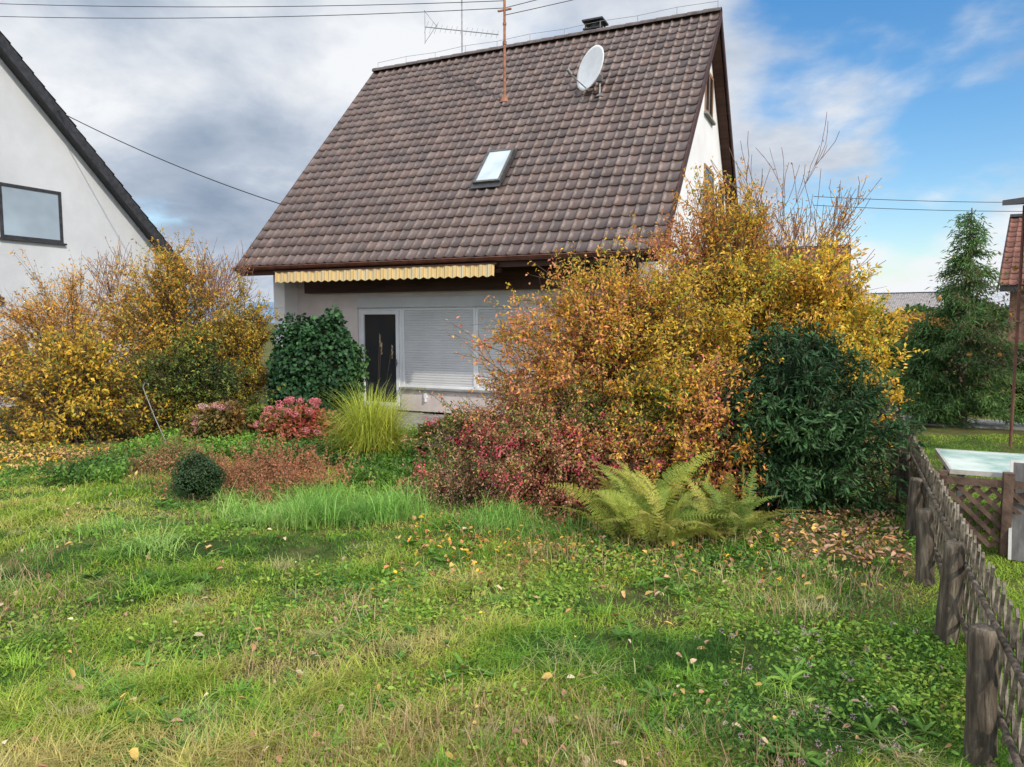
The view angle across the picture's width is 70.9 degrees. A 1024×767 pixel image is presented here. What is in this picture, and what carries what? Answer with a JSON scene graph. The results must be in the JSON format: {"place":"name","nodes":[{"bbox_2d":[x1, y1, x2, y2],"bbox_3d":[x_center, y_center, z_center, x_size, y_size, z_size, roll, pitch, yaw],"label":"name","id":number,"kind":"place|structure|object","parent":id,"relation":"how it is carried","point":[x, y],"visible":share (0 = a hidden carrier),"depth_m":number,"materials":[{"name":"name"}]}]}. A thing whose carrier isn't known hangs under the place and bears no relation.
{"place":"outdoors","nodes":[
{"label":"outdoors","id":0,"kind":"place"},
{"bbox_2d":[0,323,1023,766],"bbox_3d":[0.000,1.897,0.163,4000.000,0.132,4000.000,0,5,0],"label":"ground","id":1,"kind":"structure","parent":0,"point":[936,431],"depth_m":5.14,"materials":[{"name":"green plant"}]},
{"bbox_2d":[0,313,58,434],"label":"autumn shrub","id":2,"kind":"object","parent":1,"relation":"on","point":[7,349],"visible":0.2,"depth_m":11.98,"materials":[{"name":"yellow plant"}]},
{"bbox_2d":[0,249,152,427],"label":"autumn shrub","id":3,"kind":"object","parent":1,"relation":"on","point":[52,313],"visible":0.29,"depth_m":12.74,"materials":[{"name":"yellow plant"}]},
{"bbox_2d":[0,312,182,450],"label":"autumn shrub","id":4,"kind":"object","parent":1,"relation":"on","point":[67,421],"visible":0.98,"depth_m":11.23,"materials":[{"name":"yellow plant"}]},
{"bbox_2d":[0,31,194,407],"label":"neighbouring house","id":5,"kind":"structure","parent":1,"relation":"on","point":[63,191],"depth_m":16.74,"materials":[{"name":"paint"}]},
{"bbox_2d":[0,182,66,244],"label":"window","id":6,"kind":"structure","parent":5,"relation":"in","point":[27,214],"depth_m":16.36,"materials":[{"name":"glass"}]},
{"bbox_2d":[82,237,161,418],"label":"twiggy shrub","id":7,"kind":"object","parent":1,"relation":"on","point":[108,286],"visible":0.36,"depth_m":13.26,"materials":[{"name":"brown plant"}]},
{"bbox_2d":[143,382,164,438],"bbox_3d":[-5.180,0.495,10.481,0.373,1.029,0.016,0,5,0],"label":"garden stake","id":8,"kind":"object","parent":1,"relation":"on","point":[151,408],"visible":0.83,"depth_m":10.46,"materials":[{"name":"grey metal"}]},
{"bbox_2d":[68,224,278,425],"bbox_3d":[-6.094,-0.936,12.792,3.710,3.550,3.108,0,5,0],"label":"autumn shrub","id":9,"kind":"object","parent":1,"relation":"on","point":[150,306],"visible":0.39,"depth_m":12.40,"materials":[{"name":"yellow plant"}]},
{"bbox_2d":[54,427,296,480],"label":"withered perennials","id":10,"kind":"object","parent":1,"relation":"on","point":[151,463],"visible":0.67,"depth_m":9.23,"materials":[{"name":"brown plant"}]},
{"bbox_2d":[98,319,285,442],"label":"autumn shrub","id":11,"kind":"object","parent":1,"relation":"on","point":[183,383],"visible":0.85,"depth_m":11.71,"materials":[{"name":"green plant"}]},
{"bbox_2d":[167,450,227,498],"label":"box shrub","id":12,"kind":"object","parent":1,"relation":"on","point":[195,474],"visible":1,"depth_m":7.68,"materials":[{"name":"green plant"}]},
{"bbox_2d":[178,399,246,445],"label":"hydrangea","id":13,"kind":"object","parent":1,"relation":"on","point":[214,419],"visible":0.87,"depth_m":10.73,"materials":[{"name":"pink plant"}]},
{"bbox_2d":[162,239,265,332],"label":"twiggy shrub","id":14,"kind":"object","parent":1,"relation":"on","point":[228,281],"visible":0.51,"depth_m":13.50,"materials":[{"name":"brown plant"}]},
{"bbox_2d":[203,271,284,427],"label":"autumn shrub","id":15,"kind":"object","parent":1,"relation":"on","point":[243,334],"visible":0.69,"depth_m":12.89,"materials":[{"name":"yellow plant"}]},
{"bbox_2d":[243,402,268,433],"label":"plant","id":16,"kind":"object","parent":1,"relation":"on","point":[255,412],"visible":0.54,"depth_m":11.34,"materials":[{"name":"plant"}]},
{"bbox_2d":[139,424,378,505],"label":"withered perennials","id":17,"kind":"object","parent":1,"relation":"on","point":[240,468],"visible":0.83,"depth_m":8.43,"materials":[{"name":"brown plant"}]},
{"bbox_2d":[36,424,498,487],"bbox_3d":[-2.852,0.931,10.018,5.434,0.378,3.530,0,5,0],"label":"flower bed cover","id":18,"kind":"object","parent":1,"relation":"on","point":[104,467],"visible":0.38,"depth_m":9.21,"materials":[{"name":"green plant"}]},
{"bbox_2d":[253,396,345,447],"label":"hydrangea","id":19,"kind":"object","parent":1,"relation":"on","point":[295,419],"visible":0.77,"depth_m":10.56,"materials":[{"name":"pink plant"}]},
{"bbox_2d":[266,304,370,427],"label":"ivy bush","id":20,"kind":"object","parent":1,"relation":"on","point":[308,359],"visible":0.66,"depth_m":12.38,"materials":[{"name":"green plant"}]},
{"bbox_2d":[295,334,435,460],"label":"ornamental grass","id":21,"kind":"object","parent":1,"relation":"on","point":[375,424],"depth_m":9.46,"materials":[{"name":"green plant"}]},
{"bbox_2d":[254,409,508,441],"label":"terrace","id":22,"kind":"structure","parent":1,"relation":"on","point":[423,419],"depth_m":13.82,"materials":[{"name":"stone"}]},
{"bbox_2d":[369,422,501,511],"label":"withered perennials","id":23,"kind":"object","parent":1,"relation":"on","point":[450,490],"visible":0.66,"depth_m":7.58,"materials":[{"name":"brown plant"}]},
{"bbox_2d":[411,408,483,457],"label":"hydrangea","id":24,"kind":"object","parent":1,"relation":"on","point":[427,429],"visible":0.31,"depth_m":9.73,"materials":[{"name":"red plant"}]},
{"bbox_2d":[0,463,920,766],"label":"dry stalks","id":25,"kind":"object","parent":1,"relation":"on","point":[438,723],"visible":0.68,"depth_m":3.49,"materials":[{"name":"beige plant"}]},
{"bbox_2d":[0,435,951,766],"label":"fallen leaves","id":26,"kind":"object","parent":1,"relation":"on","point":[816,527],"visible":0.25,"depth_m":5.96,"materials":[{"name":"brown plant"}]},
{"bbox_2d":[0,496,953,766],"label":"weed rosettes","id":27,"kind":"object","parent":1,"relation":"on","point":[810,756],"visible":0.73,"depth_m":3.79,"materials":[{"name":"green plant"}]},
{"bbox_2d":[0,442,962,766],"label":"long grass tufts","id":28,"kind":"object","parent":1,"relation":"on","point":[374,508],"visible":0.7,"depth_m":4.92,"materials":[{"name":"green plant"}]},
{"bbox_2d":[231,0,738,415],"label":"detached house","id":29,"kind":"structure","parent":1,"relation":"on","point":[422,201],"depth_m":14.41,"materials":[{"name":"brown tile"}]},
{"bbox_2d":[57,110,279,203],"bbox_3d":[-7.800,-5.129,16.224,5.412,2.269,0.020,1,5,8],"label":"overhead cable","id":30,"kind":"object","parent":29,"relation":"attached to","point":[167,161],"visible":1,"depth_m":16.22,"materials":[{"name":"black rubber"}]},
{"bbox_2d":[0,8,501,18],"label":"overhead cable","id":31,"kind":"object","parent":29,"relation":"attached to","point":[271,16],"visible":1,"depth_m":16.25,"materials":[{"name":"black rubber"}]},
{"bbox_2d":[0,0,502,6],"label":"overhead cable","id":32,"kind":"object","parent":29,"relation":"attached to","point":[256,6],"visible":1,"depth_m":16.28,"materials":[{"name":"black rubber"}]},
{"bbox_2d":[359,308,402,409],"bbox_3d":[-2.719,-0.521,14.911,1.066,2.090,0.170,2,5,25],"label":"door","id":33,"kind":"structure","parent":29,"relation":"in","point":[386,322],"depth_m":14.88,"materials":[{"name":"black glass"}]},
{"bbox_2d":[402,307,475,389],"bbox_3d":[-1.451,-0.710,14.345,1.688,1.615,0.100,2,5,25],"label":"window","id":34,"kind":"structure","parent":29,"relation":"in","point":[428,326],"depth_m":14.32,"materials":[{"name":"white plastic"}]},
{"bbox_2d":[476,306,518,390],"bbox_3d":[-0.258,-0.663,13.796,0.934,1.615,0.100,2,5,25],"label":"window","id":35,"kind":"structure","parent":29,"relation":"in","point":[489,313],"depth_m":13.81,"materials":[{"name":"white plastic"}]},
{"bbox_2d":[506,0,571,14],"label":"overhead cable","id":36,"kind":"object","parent":29,"relation":"attached to","point":[538,7],"visible":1,"depth_m":15.54,"materials":[{"name":"black rubber"}]},
{"bbox_2d":[703,163,713,210],"bbox_3d":[4.390,-4.236,16.044,0.025,1.100,1.200,2,5,25],"label":"window","id":37,"kind":"structure","parent":29,"relation":"in","point":[706,168],"depth_m":15.89,"materials":[{"name":"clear glass"}]},
{"bbox_2d":[704,72,715,125],"bbox_3d":[4.321,-6.260,15.654,0.080,1.000,1.070,2,5,25],"label":"window","id":38,"kind":"structure","parent":29,"relation":"in","point":[709,91],"depth_m":15.65,"materials":[{"name":"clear glass"}]},
{"bbox_2d":[718,180,724,218],"bbox_3d":[5.135,-4.374,17.649,0.025,1.100,0.750,2,5,25],"label":"window","id":39,"kind":"structure","parent":29,"relation":"in","point":[720,188],"depth_m":17.59,"materials":[{"name":"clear glass"}]},
{"bbox_2d":[0,440,998,766],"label":"ground cover weeds","id":40,"kind":"object","parent":1,"relation":"on","point":[790,722],"visible":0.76,"depth_m":4.42,"materials":[{"name":"green plant"}]},
{"bbox_2d":[392,360,669,525],"bbox_3d":[0.326,0.544,7.509,3.168,1.585,2.274,0,5,0],"label":"barberry shrub","id":41,"kind":"object","parent":1,"relation":"on","point":[520,464],"visible":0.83,"depth_m":7.21,"materials":[{"name":"red plant"}]},
{"bbox_2d":[445,228,783,509],"bbox_3d":[1.218,-0.285,8.442,3.890,3.026,3.510,0,5,0],"label":"autumn shrub","id":42,"kind":"object","parent":1,"relation":"on","point":[615,338],"visible":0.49,"depth_m":7.75,"materials":[{"name":"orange plant"}]},
{"bbox_2d":[537,451,736,547],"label":"fern","id":43,"kind":"object","parent":1,"relation":"on","point":[646,515],"visible":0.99,"depth_m":6.13,"materials":[{"name":"green plant"}]},
{"bbox_2d":[575,351,770,518],"bbox_3d":[1.641,0.477,7.428,2.244,1.673,1.956,0,5,0],"label":"cotoneaster shrub","id":44,"kind":"object","parent":1,"relation":"on","point":[681,391],"visible":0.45,"depth_m":7.12,"materials":[{"name":"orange plant"}]},
{"bbox_2d":[640,343,781,509],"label":"autumn shrub","id":45,"kind":"object","parent":1,"relation":"on","point":[715,406],"visible":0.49,"depth_m":6.97,"materials":[{"name":"orange plant"}]},
{"bbox_2d":[634,176,793,326],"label":"twiggy shrub","id":46,"kind":"object","parent":1,"relation":"on","point":[745,198],"visible":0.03,"depth_m":9.25,"materials":[{"name":"yellow plant"}]},
{"bbox_2d":[598,163,857,385],"bbox_3d":[2.582,-0.776,8.940,3.553,3.941,2.990,0,5,0],"label":"autumn shrub","id":47,"kind":"object","parent":1,"relation":"on","point":[739,267],"visible":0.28,"depth_m":8.55,"materials":[{"name":"yellow plant"}]},
{"bbox_2d":[652,466,813,540],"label":"fern","id":48,"kind":"object","parent":1,"relation":"on","point":[737,523],"visible":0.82,"depth_m":6.30,"materials":[{"name":"green plant"}]},
{"bbox_2d":[614,621,917,765],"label":"clover blossoms","id":49,"kind":"object","parent":1,"relation":"on","point":[837,746],"visible":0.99,"depth_m":3.38,"materials":[{"name":"white plant"}]},
{"bbox_2d":[690,198,885,316],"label":"twiggy shrub","id":50,"kind":"object","parent":1,"relation":"on","point":[796,232],"visible":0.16,"depth_m":9.11,"materials":[{"name":"brown plant"}]},
{"bbox_2d":[711,113,880,321],"bbox_3d":[3.544,-1.173,9.530,2.250,4.519,2.396,3,6,29],"label":"twiggy shrub","id":51,"kind":"object","parent":1,"relation":"on","point":[840,218],"visible":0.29,"depth_m":9.45,"materials":[{"name":"brown plant"}]},
{"bbox_2d":[684,316,930,525],"bbox_3d":[2.870,0.323,7.394,2.365,2.025,2.330,0,5,0],"label":"laurel shrub","id":52,"kind":"object","parent":1,"relation":"on","point":[821,450],"visible":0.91,"depth_m":6.93,"materials":[{"name":"green plant"}]},
{"bbox_2d":[744,230,929,446],"bbox_3d":[3.687,-0.279,8.453,2.197,2.983,2.544,0,5,0],"label":"autumn shrub","id":53,"kind":"object","parent":1,"relation":"on","point":[847,297],"visible":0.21,"depth_m":8.11,"materials":[{"name":"yellow plant"}]},
{"bbox_2d":[837,320,868,391],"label":"laurel shrub","id":54,"kind":"object","parent":1,"relation":"on","point":[852,346],"depth_m":8.26,"materials":[{"name":"green plant"}]},
{"bbox_2d":[851,301,905,341],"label":"leafy tree","id":55,"kind":"object","parent":1,"relation":"on","point":[880,323],"visible":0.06,"depth_m":44.15,"materials":[{"name":"green plant"}]},
{"bbox_2d":[900,303,940,314],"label":"leafy tree","id":56,"kind":"object","parent":1,"relation":"on","point":[919,307],"visible":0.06,"depth_m":68.41,"materials":[{"name":"green plant"}]},
{"bbox_2d":[885,309,956,339],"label":"leafy tree","id":57,"kind":"object","parent":1,"relation":"on","point":[915,321],"visible":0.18,"depth_m":50.60,"materials":[{"name":"green plant"}]},
{"bbox_2d":[870,315,982,428],"bbox_3d":[7.677,-0.182,13.426,1.816,2.198,1.758,-3,6,-31],"label":"conifer tree","id":58,"kind":"object","parent":1,"relation":"on","point":[921,364],"visible":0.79,"depth_m":13.20,"materials":[{"name":"green plant"}]},
{"bbox_2d":[862,340,1023,372],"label":"hedge","id":59,"kind":"object","parent":1,"relation":"on","point":[1020,366],"visible":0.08,"depth_m":20.71,"materials":[{"name":"green plant"}]},
{"bbox_2d":[871,369,1023,415],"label":"hedge","id":60,"kind":"object","parent":1,"relation":"on","point":[1019,390],"visible":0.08,"depth_m":14.60,"materials":[{"name":"green plant"}]},
{"bbox_2d":[875,395,1023,766],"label":"lattice fence","id":61,"kind":"object","parent":1,"relation":"on","point":[930,520],"visible":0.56,"depth_m":3.92,"materials":[{"name":"brown wood"}]},
{"bbox_2d":[899,208,1023,426],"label":"conifer tree","id":62,"kind":"object","parent":1,"relation":"on","point":[993,408],"visible":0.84,"depth_m":12.92,"materials":[{"name":"green plant"}]},
{"bbox_2d":[927,242,1023,410],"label":"apple tree","id":63,"kind":"object","parent":1,"relation":"on","point":[1010,315],"visible":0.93,"depth_m":12.07,"materials":[{"name":"green plant"}]},
{"bbox_2d":[935,448,1023,536],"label":"garden table","id":64,"kind":"object","parent":1,"relation":"on","point":[961,463],"visible":0.72,"depth_m":6.54,"materials":[{"name":"metal"}]},
{"bbox_2d":[939,469,1023,555],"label":"trellis fence","id":65,"kind":"object","parent":1,"relation":"on","point":[1008,484],"visible":0.56,"depth_m":5.91,"materials":[{"name":"brown wood"}]},
{"bbox_2d":[956,298,1008,325],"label":"leafy tree","id":66,"kind":"object","parent":1,"relation":"on","point":[995,311],"visible":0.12,"depth_m":92.08,"materials":[{"name":"green plant"}]},
{"bbox_2d":[1002,197,1023,446],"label":"canopy","id":67,"kind":"object","parent":1,"relation":"on","point":[1017,201],"visible":1,"depth_m":10.78,"materials":[{"name":"metal"}]},
{"bbox_2d":[1008,460,1023,561],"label":"leaning board","id":68,"kind":"object","parent":1,"relation":"on","point":[1015,541],"visible":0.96,"depth_m":5.81,"materials":[{"name":"white"}]},
{"bbox_2d":[0,0,1023,305],"label":"sky","id":69,"kind":"structure","parent":0,"point":[924,98],"materials":[{"name":"blue"}]},
{"bbox_2d":[188,302,1007,322],"bbox_3d":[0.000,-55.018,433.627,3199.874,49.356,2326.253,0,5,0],"label":"hills","id":70,"kind":"structure","parent":0,"point":[270,306],"depth_m":1402.45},
{"bbox_2d":[764,244,850,308],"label":"brown roofed house","id":71,"kind":"structure","parent":0,"point":[845,275],"depth_m":33.56,"materials":[{"name":"metal"}]},
{"bbox_2d":[852,280,893,312],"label":"distant house","id":72,"kind":"structure","parent":0,"point":[890,310],"depth_m":62.31,"materials":[{"name":"metal"}]},
{"bbox_2d":[813,196,1001,202],"bbox_3d":[29.501,-9.671,36.305,31.577,1.560,0.027,-1,5,-11],"label":"overhead cable","id":73,"kind":"object","parent":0,"point":[908,200],"visible":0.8,"depth_m":34.32,"materials":[{"name":"black rubber"}]},
{"bbox_2d":[871,291,946,310],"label":"distant house","id":74,"kind":"structure","parent":0,"point":[898,299],"depth_m":88.99,"materials":[{"name":"white paint"}]},
{"bbox_2d":[814,205,1021,211],"bbox_3d":[29.501,-9.216,36.344,31.577,1.473,0.027,-1,5,-11],"label":"overhead cable","id":75,"kind":"object","parent":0,"point":[922,209],"visible":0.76,"depth_m":34.47,"materials":[{"name":"black rubber"}]},
{"bbox_2d":[902,415,1023,429],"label":"path","id":76,"kind":"structure","parent":0,"point":[990,424],"depth_m":13.22,"materials":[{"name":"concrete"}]},
{"bbox_2d":[997,214,1023,343],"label":"red roofed house","id":77,"kind":"structure","parent":0,"point":[1013,235],"depth_m":24.41,"materials":[{"name":"tile"}]}
]}

